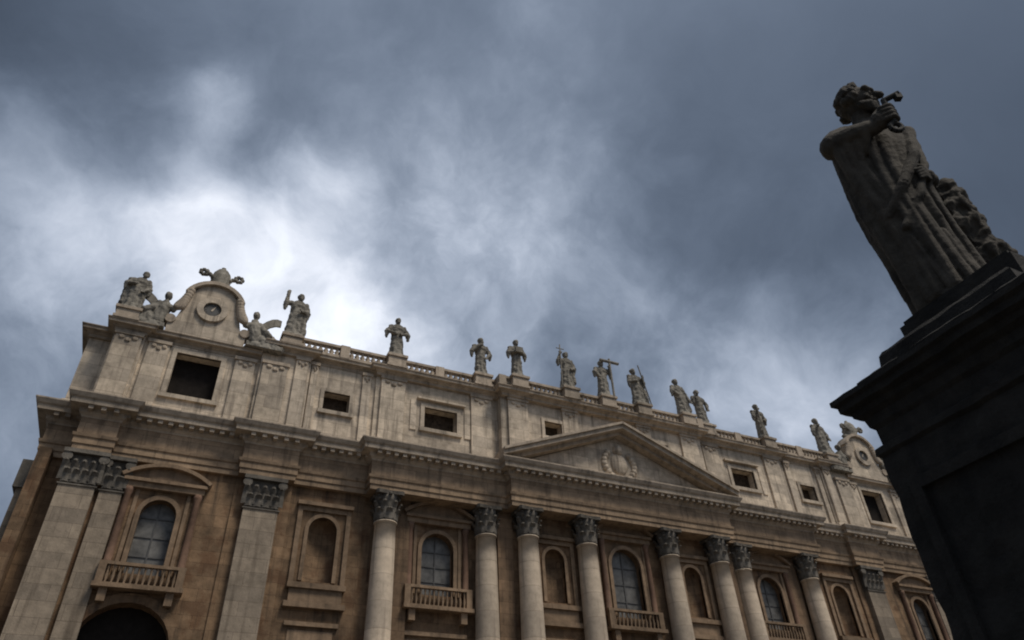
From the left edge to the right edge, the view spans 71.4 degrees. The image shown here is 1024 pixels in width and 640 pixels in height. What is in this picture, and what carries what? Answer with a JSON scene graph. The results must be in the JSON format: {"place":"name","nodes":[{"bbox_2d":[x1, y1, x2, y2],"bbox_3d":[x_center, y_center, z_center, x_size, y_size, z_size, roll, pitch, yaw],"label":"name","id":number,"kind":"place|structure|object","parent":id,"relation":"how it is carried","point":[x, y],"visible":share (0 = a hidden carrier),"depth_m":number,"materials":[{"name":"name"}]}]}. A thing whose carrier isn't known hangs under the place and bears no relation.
{"place":"outdoors","nodes":[
{"label":"outdoors","id":0,"kind":"place"},
{"bbox_2d":[0,0,1023,525],"label":"sky","id":1,"kind":"structure","parent":0,"point":[649,185],"materials":[{"name":"grey"}]},
{"bbox_2d":[829,250,1023,639],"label":"stone pedestal","id":2,"kind":"object","parent":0,"point":[935,400],"visible":1,"depth_m":9.36,"materials":[{"name":"grey stone"}]},
{"bbox_2d":[819,82,1017,314],"bbox_3d":[7.343,-2.338,13.142,2.509,5.942,1.674,23,-45,-30],"label":"apostle statue","id":3,"kind":"object","parent":2,"relation":"on","point":[929,236],"visible":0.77,"depth_m":12.45,"materials":[{"name":"stone"}]},
{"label":"steps","id":4,"kind":"structure","parent":0,"visible":0},
{"bbox_2d":[0,268,952,639],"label":"basilica","id":5,"kind":"structure","parent":4,"relation":"on","point":[194,470],"depth_m":70.76,"materials":[{"name":"brown stone"}]},
{"bbox_2d":[118,272,152,307],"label":"saint statue","id":6,"kind":"object","parent":5,"relation":"on","point":[136,292],"visible":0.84,"depth_m":70.85,"materials":[{"name":"stone"}]},
{"bbox_2d":[90,463,212,608],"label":"window","id":7,"kind":"structure","parent":5,"relation":"in","point":[150,552],"depth_m":59.58,"materials":[{"name":"stone"}]},
{"bbox_2d":[138,292,176,329],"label":"angel statue","id":8,"kind":"object","parent":5,"relation":"on","point":[155,311],"visible":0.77,"depth_m":70.11,"materials":[{"name":"stone"}]},
{"bbox_2d":[158,347,226,406],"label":"attic window","id":9,"kind":"structure","parent":5,"relation":"in","point":[193,382],"depth_m":69.83,"materials":[{"name":"stone"}]},
{"bbox_2d":[243,312,283,355],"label":"angel statue","id":10,"kind":"object","parent":5,"relation":"on","point":[260,333],"visible":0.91,"depth_m":73.56,"materials":[{"name":"stone"}]},
{"bbox_2d":[283,290,310,335],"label":"saint statue","id":11,"kind":"object","parent":5,"relation":"on","point":[298,317],"visible":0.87,"depth_m":77.39,"materials":[{"name":"stone"}]},
{"bbox_2d":[317,387,353,418],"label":"attic window","id":12,"kind":"structure","parent":5,"relation":"in","point":[329,406],"depth_m":74.64,"materials":[{"name":"stone"}]},
{"bbox_2d":[384,318,410,354],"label":"saint statue","id":13,"kind":"object","parent":5,"relation":"on","point":[397,331],"visible":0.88,"depth_m":81.42,"materials":[{"name":"stone"}]},
{"bbox_2d":[401,502,474,626],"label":"window","id":14,"kind":"structure","parent":5,"relation":"in","point":[432,572],"depth_m":69.11,"materials":[{"name":"stone"}]},
{"bbox_2d":[409,395,469,439],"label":"attic window","id":15,"kind":"structure","parent":5,"relation":"in","point":[429,423],"depth_m":78.70,"materials":[{"name":"stone"}]},
{"bbox_2d":[469,338,491,373],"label":"saint statue","id":16,"kind":"object","parent":5,"relation":"on","point":[480,350],"visible":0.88,"depth_m":85.28,"materials":[{"name":"stone"}]},
{"bbox_2d":[506,340,526,374],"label":"saint statue","id":17,"kind":"object","parent":5,"relation":"on","point":[515,352],"visible":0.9,"depth_m":85.83,"materials":[{"name":"stone"}]},
{"bbox_2d":[541,417,563,437],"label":"attic window","id":18,"kind":"structure","parent":5,"relation":"in","point":[546,431],"depth_m":83.51,"materials":[{"name":"stone"}]},
{"bbox_2d":[556,344,576,387],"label":"saint statue","id":19,"kind":"object","parent":5,"relation":"on","point":[568,368],"visible":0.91,"depth_m":88.33,"materials":[{"name":"stone"}]},
{"bbox_2d":[592,358,618,395],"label":"saint statue","id":20,"kind":"object","parent":5,"relation":"on","point":[600,372],"visible":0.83,"depth_m":90.26,"materials":[{"name":"stone"}]},
{"bbox_2d":[596,524,668,639],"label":"window","id":21,"kind":"structure","parent":5,"relation":"in","point":[622,575],"depth_m":75.54,"materials":[{"name":"stone"}]},
{"bbox_2d":[626,365,651,403],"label":"saint statue","id":22,"kind":"object","parent":5,"relation":"on","point":[637,386],"visible":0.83,"depth_m":91.91,"materials":[{"name":"stone"}]},
{"bbox_2d":[658,441,670,448],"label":"attic window","id":23,"kind":"structure","parent":5,"relation":"in","point":[665,444],"depth_m":89.16,"materials":[{"name":"stone"}]},
{"bbox_2d":[669,379,692,413],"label":"saint statue","id":24,"kind":"object","parent":5,"relation":"on","point":[681,398],"visible":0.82,"depth_m":94.34,"materials":[{"name":"stone"}]},
{"bbox_2d":[690,390,711,423],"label":"saint statue","id":25,"kind":"object","parent":5,"relation":"on","point":[698,403],"visible":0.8,"depth_m":96.98,"materials":[{"name":"stone"}]},
{"bbox_2d":[720,458,767,494],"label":"attic window","id":26,"kind":"structure","parent":5,"relation":"in","point":[741,482],"depth_m":93.87,"materials":[{"name":"stone"}]},
{"bbox_2d":[750,404,769,437],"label":"saint statue","id":27,"kind":"object","parent":5,"relation":"on","point":[759,419],"visible":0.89,"depth_m":100.55,"materials":[{"name":"stone"}]},
{"bbox_2d":[750,551,809,639],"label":"window","id":28,"kind":"structure","parent":5,"relation":"in","point":[774,563],"depth_m":84.66,"materials":[{"name":"stone"}]},
{"bbox_2d":[796,481,823,505],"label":"attic window","id":29,"kind":"structure","parent":5,"relation":"in","point":[805,497],"depth_m":97.64,"materials":[{"name":"stone"}]},
{"bbox_2d":[809,418,833,452],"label":"saint statue","id":30,"kind":"object","parent":5,"relation":"on","point":[820,435],"visible":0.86,"depth_m":104.43,"materials":[{"name":"stone"}]},
{"bbox_2d":[829,444,852,474],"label":"angel statue","id":31,"kind":"object","parent":5,"relation":"on","point":[842,458],"visible":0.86,"depth_m":102.16,"materials":[{"name":"stone"}]},
{"bbox_2d":[856,486,897,527],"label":"attic window","id":32,"kind":"structure","parent":5,"relation":"in","point":[874,516],"depth_m":102.60,"materials":[{"name":"stone"}]},
{"bbox_2d":[878,458,889,481],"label":"angel statue","id":33,"kind":"object","parent":5,"relation":"on","point":[882,467],"visible":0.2,"depth_m":106.49,"materials":[{"name":"stone"}]},
{"bbox_2d":[892,574,949,639],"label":"window","id":34,"kind":"structure","parent":5,"relation":"in","point":[908,583],"depth_m":93.64,"materials":[{"name":"stone"}]}
]}

